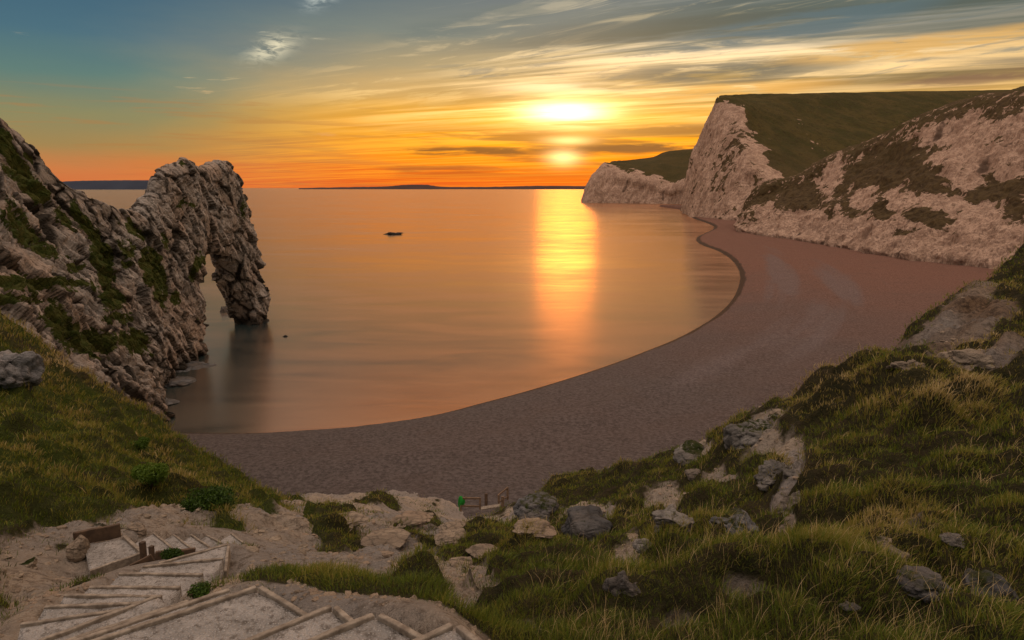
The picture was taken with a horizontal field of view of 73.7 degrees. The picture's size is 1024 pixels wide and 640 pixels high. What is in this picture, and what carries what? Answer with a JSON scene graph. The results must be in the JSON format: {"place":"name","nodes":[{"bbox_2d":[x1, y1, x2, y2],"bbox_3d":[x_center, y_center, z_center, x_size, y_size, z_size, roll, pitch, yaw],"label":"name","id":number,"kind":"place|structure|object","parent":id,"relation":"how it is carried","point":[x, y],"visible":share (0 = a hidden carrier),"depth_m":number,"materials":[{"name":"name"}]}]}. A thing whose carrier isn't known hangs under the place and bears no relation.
{"place":"outdoors","nodes":[
{"label":"outdoors","id":0,"kind":"place"},
{"bbox_2d":[0,118,181,421],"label":"limestone headland","id":1,"kind":"structure","parent":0,"point":[60,290],"depth_m":82.63,"materials":[{"name":"grey stone"}]},
{"bbox_2d":[63,180,242,189],"bbox_3d":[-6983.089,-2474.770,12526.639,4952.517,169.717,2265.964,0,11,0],"label":"distant headland","id":2,"kind":"structure","parent":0,"point":[113,185],"depth_m":11737.03,"materials":[{"name":"grey stone"}]},
{"bbox_2d":[80,188,739,433],"bbox_3d":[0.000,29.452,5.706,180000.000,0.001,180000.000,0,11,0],"label":"sea","id":3,"kind":"structure","parent":0,"point":[447,300],"depth_m":184.99,"materials":[{"name":"liquid"}]},
{"bbox_2d":[165,398,179,405],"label":"rock ledge","id":4,"kind":"object","parent":3,"relation":"in","point":[169,401],"visible":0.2,"depth_m":96.62,"materials":[{"name":"grey stone"}]},
{"bbox_2d":[165,376,196,387],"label":"rock ledge","id":5,"kind":"object","parent":3,"relation":"in","point":[180,381],"visible":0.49,"depth_m":106.22,"materials":[{"name":"grey stone"}]},
{"bbox_2d":[97,157,270,387],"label":"rock arch","id":6,"kind":"object","parent":3,"relation":"in","point":[187,216],"visible":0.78,"depth_m":120.49,"materials":[{"name":"stone"}]},
{"bbox_2d":[175,361,215,371],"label":"rock ledge","id":7,"kind":"object","parent":3,"relation":"in","point":[193,365],"visible":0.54,"depth_m":116.32,"materials":[{"name":"grey stone"}]},
{"bbox_2d":[220,306,226,311],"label":"rock ledge","id":8,"kind":"object","parent":3,"relation":"in","point":[223,309],"visible":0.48,"depth_m":167.93,"materials":[{"name":"grey stone"}]},
{"bbox_2d":[384,232,400,234],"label":"sea rock","id":9,"kind":"object","parent":3,"relation":"in","point":[390,233],"visible":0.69,"depth_m":441.89,"materials":[{"name":"black stone"}]},
{"bbox_2d":[581,149,692,203],"bbox_3d":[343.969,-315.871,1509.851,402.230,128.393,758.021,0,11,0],"label":"headland","id":10,"kind":"structure","parent":3,"relation":"in","point":[659,178],"depth_m":1367.27,"materials":[{"name":"beige stone"}]},
{"bbox_2d":[299,185,584,188],"bbox_3d":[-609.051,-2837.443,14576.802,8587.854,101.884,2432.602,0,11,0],"label":"distant hills","id":11,"kind":"structure","parent":0,"point":[439,187],"depth_m":13697.72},
{"bbox_2d":[0,244,1023,639],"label":"hillside","id":12,"kind":"structure","parent":0,"point":[974,312],"depth_m":11.10,"materials":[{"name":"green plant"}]},
{"bbox_2d":[0,350,44,391],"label":"rock outcrop","id":13,"kind":"object","parent":12,"relation":"on","point":[18,370],"visible":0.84,"depth_m":30.28,"materials":[{"name":"grey stone"}]},
{"bbox_2d":[19,557,37,567],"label":"boulder","id":14,"kind":"object","parent":12,"relation":"on","point":[31,562],"visible":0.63,"depth_m":9.13,"materials":[{"name":"beige stone"}]},
{"bbox_2d":[18,608,120,639],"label":"timber step","id":15,"kind":"object","parent":12,"relation":"on","point":[35,629],"visible":0.34,"depth_m":5.72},
{"bbox_2d":[65,535,90,562],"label":"boulder","id":16,"kind":"object","parent":12,"relation":"on","point":[78,547],"visible":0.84,"depth_m":10.01,"materials":[{"name":"beige stone"}]},
{"bbox_2d":[38,601,138,619],"bbox_3d":[-3.782,2.812,6.146,0.888,0.357,0.560,-3,11,-15],"label":"timber step","id":17,"kind":"object","parent":12,"relation":"on","point":[55,611],"visible":0.3,"depth_m":6.24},
{"bbox_2d":[73,523,120,542],"bbox_3d":[-6.331,3.276,10.424,0.617,0.230,0.065,-5,12,-26],"label":"retaining plank","id":18,"kind":"object","parent":12,"relation":"on","point":[102,533],"visible":0.82,"depth_m":10.42,"materials":[{"name":"brown wood"}]},
{"bbox_2d":[38,595,168,639],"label":"timber step","id":19,"kind":"object","parent":12,"relation":"on","point":[152,603],"visible":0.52,"depth_m":5.54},
{"bbox_2d":[60,593,162,603],"bbox_3d":[-3.921,2.909,6.541,0.974,0.357,0.468,0,11,0],"label":"timber step","id":20,"kind":"object","parent":12,"relation":"on","point":[79,598],"visible":0.16,"depth_m":6.68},
{"bbox_2d":[86,535,139,575],"bbox_3d":[-5.889,3.564,10.137,0.697,0.386,0.977,-8,13,-35],"label":"step landing","id":21,"kind":"object","parent":12,"relation":"on","point":[107,556],"visible":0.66,"depth_m":10.00,"materials":[{"name":"beige gravel"}]},
{"bbox_2d":[65,600,187,639],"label":"timber step","id":22,"kind":"object","parent":12,"relation":"on","point":[111,625],"visible":0.2,"depth_m":5.20,"materials":[{"name":"brown wood"}]},
{"bbox_2d":[85,585,181,605],"bbox_3d":[-3.937,3.005,6.989,1.006,0.357,0.470,0,11,0],"label":"timber step","id":23,"kind":"object","parent":12,"relation":"on","point":[171,595],"visible":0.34,"depth_m":7.12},
{"bbox_2d":[125,522,146,536],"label":"boulder","id":24,"kind":"object","parent":12,"relation":"on","point":[139,529],"visible":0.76,"depth_m":11.13,"materials":[{"name":"beige stone"}]},
{"bbox_2d":[130,436,149,449],"bbox_3d":[-16.821,5.609,30.833,0.918,0.610,0.862,0,11,0],"label":"leafy bush","id":25,"kind":"object","parent":12,"relation":"on","point":[142,442],"visible":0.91,"depth_m":30.72,"materials":[{"name":"green plant"}]},
{"bbox_2d":[129,554,154,565],"bbox_3d":[-5.067,3.374,9.392,0.337,0.288,0.043,-4,12,-21],"label":"side plank","id":26,"kind":"object","parent":12,"relation":"on","point":[149,558],"visible":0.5,"depth_m":9.37,"materials":[{"name":"brown wood"}]},
{"bbox_2d":[139,541,146,558],"bbox_3d":[-5.349,3.417,9.912,0.075,0.420,0.080,3,11,16],"label":"wooden post","id":27,"kind":"object","parent":12,"relation":"on","point":[142,549],"visible":0.58,"depth_m":9.87,"materials":[{"name":"brown wood"}]},
{"bbox_2d":[130,462,169,487],"bbox_3d":[-9.423,4.070,17.844,1.026,0.707,0.803,6,12,28],"label":"leafy bush","id":28,"kind":"object","parent":12,"relation":"on","point":[152,475],"visible":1,"depth_m":17.67,"materials":[{"name":"green plant"}]},
{"bbox_2d":[148,545,154,557],"bbox_3d":[-5.180,3.393,9.825,0.064,0.300,0.069,3,11,16],"label":"wooden post","id":29,"kind":"object","parent":12,"relation":"on","point":[151,549],"visible":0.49,"depth_m":9.79,"materials":[{"name":"brown wood"}]},
{"bbox_2d":[74,588,231,639],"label":"timber step","id":30,"kind":"object","parent":12,"relation":"on","point":[167,611],"visible":0.28,"depth_m":5.02,"materials":[{"name":"brown wood"}]},
{"bbox_2d":[135,532,172,555],"bbox_3d":[-5.578,3.662,10.538,0.836,0.356,0.482,10,15,41],"label":"timber step","id":31,"kind":"object","parent":12,"relation":"on","point":[157,541],"visible":0.32,"depth_m":10.65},
{"bbox_2d":[111,572,203,595],"bbox_3d":[-3.977,3.104,7.529,1.000,0.358,0.612,0,11,0],"label":"timber step","id":32,"kind":"object","parent":12,"relation":"on","point":[184,581],"visible":0.3,"depth_m":7.69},
{"bbox_2d":[159,547,183,559],"bbox_3d":[-4.469,3.108,8.995,0.281,0.274,0.281,0,11,0],"label":"plant","id":33,"kind":"object","parent":12,"relation":"on","point":[167,553],"visible":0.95,"depth_m":8.95,"materials":[{"name":"green plant"}]},
{"bbox_2d":[154,547,195,560],"bbox_3d":[-4.747,3.331,9.616,0.540,0.285,0.055,-7,13,-32],"label":"back plank","id":34,"kind":"object","parent":12,"relation":"on","point":[185,551],"visible":0.34,"depth_m":9.65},
{"bbox_2d":[165,534,191,548],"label":"timber step","id":35,"kind":"object","parent":12,"relation":"on","point":[174,541],"visible":0.26,"depth_m":11.00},
{"bbox_2d":[139,557,224,582],"bbox_3d":[-4.001,3.183,8.172,0.975,0.358,0.705,0,11,0],"label":"timber step","id":36,"kind":"object","parent":12,"relation":"on","point":[208,568],"visible":0.26,"depth_m":8.30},
{"bbox_2d":[158,544,230,577],"bbox_3d":[-4.097,3.259,8.808,0.945,0.366,0.744,-2,11,-11],"label":"timber step","id":37,"kind":"object","parent":12,"relation":"on","point":[223,551],"visible":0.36,"depth_m":8.92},
{"bbox_2d":[184,534,209,551],"bbox_3d":[-5.248,3.905,11.285,0.888,0.356,0.381,9,14,40],"label":"timber step","id":38,"kind":"object","parent":12,"relation":"on","point":[192,540],"visible":0.27,"depth_m":11.41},
{"bbox_2d":[186,581,212,598],"bbox_3d":[-2.753,2.419,6.057,0.251,0.207,0.188,8,13,35],"label":"bush","id":39,"kind":"object","parent":12,"relation":"on","point":[198,589],"visible":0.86,"depth_m":6.03,"materials":[{"name":"green plant"}]},
{"bbox_2d":[92,586,307,639],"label":"timber step","id":40,"kind":"object","parent":12,"relation":"on","point":[245,613],"visible":0.78,"depth_m":4.71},
{"bbox_2d":[179,482,237,511],"bbox_3d":[-6.633,3.939,14.990,1.310,0.628,1.009,0,11,0],"label":"leafy bush","id":41,"kind":"object","parent":12,"relation":"on","point":[216,495],"visible":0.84,"depth_m":14.84,"materials":[{"name":"green plant"}]},
{"bbox_2d":[202,535,221,546],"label":"timber step","id":42,"kind":"object","parent":12,"relation":"on","point":[210,541],"visible":0.18,"depth_m":11.86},
{"bbox_2d":[221,533,243,544],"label":"timber step","id":43,"kind":"object","parent":12,"relation":"on","point":[231,537],"visible":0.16,"depth_m":12.38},
{"bbox_2d":[244,605,353,639],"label":"timber step","id":44,"kind":"object","parent":12,"relation":"on","point":[314,623],"visible":0.63,"depth_m":4.32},
{"bbox_2d":[339,511,368,530],"bbox_3d":[-3.923,4.746,16.072,0.782,0.186,0.961,11,15,44],"label":"rock slab","id":45,"kind":"object","parent":12,"relation":"on","point":[357,518],"visible":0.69,"depth_m":16.11,"materials":[{"name":"beige stone"}]},
{"bbox_2d":[307,613,421,639],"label":"timber step","id":46,"kind":"object","parent":12,"relation":"on","point":[369,626],"visible":0.96,"depth_m":3.95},
{"bbox_2d":[360,528,409,548],"bbox_3d":[-2.392,4.183,13.047,0.901,0.161,0.822,3,11,17],"label":"rock slab","id":47,"kind":"object","parent":12,"relation":"on","point":[396,538],"visible":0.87,"depth_m":12.95,"materials":[{"name":"beige stone"}]},
{"bbox_2d":[389,510,431,529],"bbox_3d":[-2.604,4.956,16.826,1.169,0.269,0.980,-10,15,-43],"label":"rock slab","id":48,"kind":"object","parent":12,"relation":"on","point":[418,519],"visible":0.76,"depth_m":16.72,"materials":[{"name":"beige stone"}]},
{"bbox_2d":[416,511,433,517],"bbox_3d":[-2.928,6.212,21.674,0.838,0.189,0.713,4,12,19],"label":"rock slab","id":49,"kind":"object","parent":12,"relation":"on","point":[431,514],"visible":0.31,"depth_m":21.80,"materials":[{"name":"beige stone"}]},
{"bbox_2d":[412,623,480,639],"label":"timber step","id":50,"kind":"object","parent":12,"relation":"on","point":[447,631],"visible":1,"depth_m":3.60,"materials":[{"name":"brown wood"}]},
{"bbox_2d":[434,528,466,545],"bbox_3d":[-1.209,4.228,13.328,0.627,0.178,0.677,0,11,0],"label":"rock slab","id":51,"kind":"object","parent":12,"relation":"on","point":[443,535],"visible":0.77,"depth_m":13.23,"materials":[{"name":"beige stone"}]},
{"bbox_2d":[438,521,466,530],"bbox_3d":[-1.233,4.779,15.470,0.774,0.182,0.796,-3,12,-17],"label":"rock slab","id":52,"kind":"object","parent":12,"relation":"on","point":[451,525],"visible":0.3,"depth_m":15.60,"materials":[{"name":"beige stone"}]},
{"bbox_2d":[448,556,472,567],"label":"boulder","id":53,"kind":"object","parent":12,"relation":"on","point":[454,561],"visible":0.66,"depth_m":9.52,"materials":[{"name":"beige stone"}]},
{"bbox_2d":[460,496,480,511],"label":"wooden fence","id":54,"kind":"object","parent":12,"relation":"on","point":[475,498],"visible":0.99,"depth_m":49.95,"materials":[{"name":"brown wood"}]},
{"bbox_2d":[458,496,464,510],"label":"green cloth","id":55,"kind":"object","parent":54,"relation":"hanging from","point":[461,500],"visible":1,"depth_m":49.95,"materials":[{"name":"green fabric"}]},
{"bbox_2d":[465,543,497,558],"bbox_3d":[-0.492,4.001,11.833,0.452,0.106,0.578,10,15,43],"label":"rock slab","id":56,"kind":"object","parent":12,"relation":"on","point":[473,551],"visible":0.62,"depth_m":11.79,"materials":[{"name":"beige stone"}]},
{"bbox_2d":[485,493,487,505],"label":"wooden post","id":57,"kind":"object","parent":12,"relation":"on","point":[486,499],"visible":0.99,"depth_m":49.91,"materials":[{"name":"brown wood"}]},
{"bbox_2d":[481,504,499,509],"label":"wooden platform","id":58,"kind":"structure","parent":12,"relation":"on","point":[490,507],"depth_m":49.39,"materials":[{"name":"beige wood"}]},
{"bbox_2d":[497,487,508,508],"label":"wooden handrail","id":59,"kind":"object","parent":12,"relation":"on","point":[502,497],"visible":0.98,"depth_m":50.01,"materials":[{"name":"brown wood"}]},
{"bbox_2d":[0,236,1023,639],"bbox_3d":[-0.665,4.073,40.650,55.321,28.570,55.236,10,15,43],"label":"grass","id":60,"kind":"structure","parent":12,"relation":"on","point":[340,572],"depth_m":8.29,"materials":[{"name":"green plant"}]},
{"bbox_2d":[512,517,556,539],"bbox_3d":[0.354,3.341,10.893,0.704,0.161,0.606,0,11,0],"label":"rock slab","id":61,"kind":"object","parent":12,"relation":"on","point":[550,532],"visible":0.81,"depth_m":10.80,"materials":[{"name":"beige stone"}]},
{"bbox_2d":[513,491,558,520],"bbox_3d":[0.650,5.034,18.090,1.270,0.700,1.406,0,11,0],"label":"rock outcrop","id":62,"kind":"object","parent":12,"relation":"on","point":[538,504],"visible":0.72,"depth_m":17.89,"materials":[{"name":"grey stone"}]},
{"bbox_2d":[561,505,612,541],"bbox_3d":[1.483,4.090,12.918,1.052,0.922,1.120,0,11,0],"label":"rock outcrop","id":63,"kind":"object","parent":12,"relation":"on","point":[588,522],"visible":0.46,"depth_m":12.64,"materials":[{"name":"grey stone"}]},
{"bbox_2d":[602,570,640,596],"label":"rock outcrop","id":64,"kind":"object","parent":12,"relation":"on","point":[619,582],"visible":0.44,"depth_m":5.10,"materials":[{"name":"grey stone"}]},
{"bbox_2d":[632,538,650,552],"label":"boulder","id":65,"kind":"object","parent":12,"relation":"on","point":[637,542],"visible":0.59,"depth_m":8.05,"materials":[{"name":"grey stone"}]},
{"bbox_2d":[652,503,694,534],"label":"rock outcrop","id":66,"kind":"object","parent":12,"relation":"on","point":[659,515],"visible":0.71,"depth_m":8.32,"materials":[{"name":"grey stone"}]},
{"bbox_2d":[673,439,703,465],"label":"rock outcrop","id":67,"kind":"object","parent":12,"relation":"on","point":[689,450],"visible":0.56,"depth_m":22.11,"materials":[{"name":"grey stone"}]},
{"bbox_2d":[684,468,700,480],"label":"boulder","id":68,"kind":"object","parent":12,"relation":"on","point":[690,474],"visible":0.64,"depth_m":16.66,"materials":[{"name":"grey stone"}]},
{"bbox_2d":[709,508,758,535],"bbox_3d":[2.810,2.589,8.555,0.642,0.326,0.544,-7,13,-32],"label":"rock outcrop","id":69,"kind":"object","parent":12,"relation":"on","point":[736,524],"visible":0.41,"depth_m":8.53,"materials":[{"name":"grey stone"}]},
{"bbox_2d":[722,418,772,450],"bbox_3d":[6.103,2.943,17.146,1.481,0.794,1.160,0,11,0],"label":"rock outcrop","id":70,"kind":"object","parent":12,"relation":"on","point":[738,435],"visible":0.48,"depth_m":17.03,"materials":[{"name":"grey stone"}]},
{"bbox_2d":[753,459,794,491],"bbox_3d":[4.384,2.587,11.340,0.732,0.547,0.622,0,11,0],"label":"rock outcrop","id":71,"kind":"object","parent":12,"relation":"on","point":[765,468],"visible":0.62,"depth_m":11.22,"materials":[{"name":"grey stone"}]},
{"bbox_2d":[778,524,791,532],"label":"rock outcrop","id":72,"kind":"object","parent":12,"relation":"on","point":[782,525],"visible":0.19,"depth_m":8.39,"materials":[{"name":"grey stone"}]},
{"bbox_2d":[772,491,801,513],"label":"rock outcrop","id":73,"kind":"object","parent":12,"relation":"on","point":[783,501],"visible":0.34,"depth_m":9.90,"materials":[{"name":"grey stone"}]},
{"bbox_2d":[839,601,860,611],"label":"boulder","id":74,"kind":"object","parent":12,"relation":"on","point":[846,604],"visible":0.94,"depth_m":4.29,"materials":[{"name":"grey stone"}]},
{"bbox_2d":[876,536,910,560],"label":"rock outcrop","id":75,"kind":"object","parent":12,"relation":"on","point":[879,539],"visible":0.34,"depth_m":5.86,"materials":[{"name":"beige stone"}]},
{"bbox_2d":[885,359,925,370],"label":"rock outcrop","id":76,"kind":"object","parent":12,"relation":"on","point":[899,364],"visible":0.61,"depth_m":14.48,"materials":[{"name":"beige stone"}]},
{"bbox_2d":[896,565,952,603],"bbox_3d":[2.675,1.752,4.447,0.333,0.178,0.366,-4,12,-22],"label":"rock outcrop","id":77,"kind":"object","parent":12,"relation":"on","point":[919,588],"visible":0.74,"depth_m":4.40,"materials":[{"name":"grey stone"}]},
{"bbox_2d":[939,532,964,548],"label":"boulder","id":78,"kind":"object","parent":12,"relation":"on","point":[953,540],"visible":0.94,"depth_m":5.86,"materials":[{"name":"grey stone"}]},
{"bbox_2d":[937,348,995,371],"bbox_3d":[10.300,0.954,15.268,1.392,0.564,1.469,7,13,32],"label":"rock outcrop","id":79,"kind":"object","parent":12,"relation":"on","point":[967,358],"visible":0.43,"depth_m":14.98,"materials":[{"name":"beige stone"}]},
{"bbox_2d":[961,568,1019,603],"bbox_3d":[3.614,2.094,5.155,0.403,0.418,0.405,0,11,0],"label":"boulder","id":80,"kind":"object","parent":12,"relation":"on","point":[988,578],"visible":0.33,"depth_m":5.08,"materials":[{"name":"grey stone"}]},
{"bbox_2d":[0,0,1023,187],"label":"sky","id":81,"kind":"structure","parent":0,"point":[288,93],"materials":[{"name":"orange"}]},
{"bbox_2d":[177,205,996,518],"bbox_3d":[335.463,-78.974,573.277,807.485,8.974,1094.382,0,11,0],"label":"beach","id":82,"kind":"structure","parent":0,"point":[785,317],"depth_m":93.01,"materials":[{"name":"brown sand"}]},
{"bbox_2d":[680,90,1007,220],"bbox_3d":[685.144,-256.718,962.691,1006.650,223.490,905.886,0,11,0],"label":"tall headland","id":83,"kind":"structure","parent":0,"point":[745,146],"depth_m":760.03,"materials":[{"name":"beige stone"}]},
{"bbox_2d":[733,86,1023,268],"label":"chalk cliff","id":84,"kind":"structure","parent":0,"point":[943,184],"depth_m":305.35,"materials":[{"name":"beige stone"}]}
]}

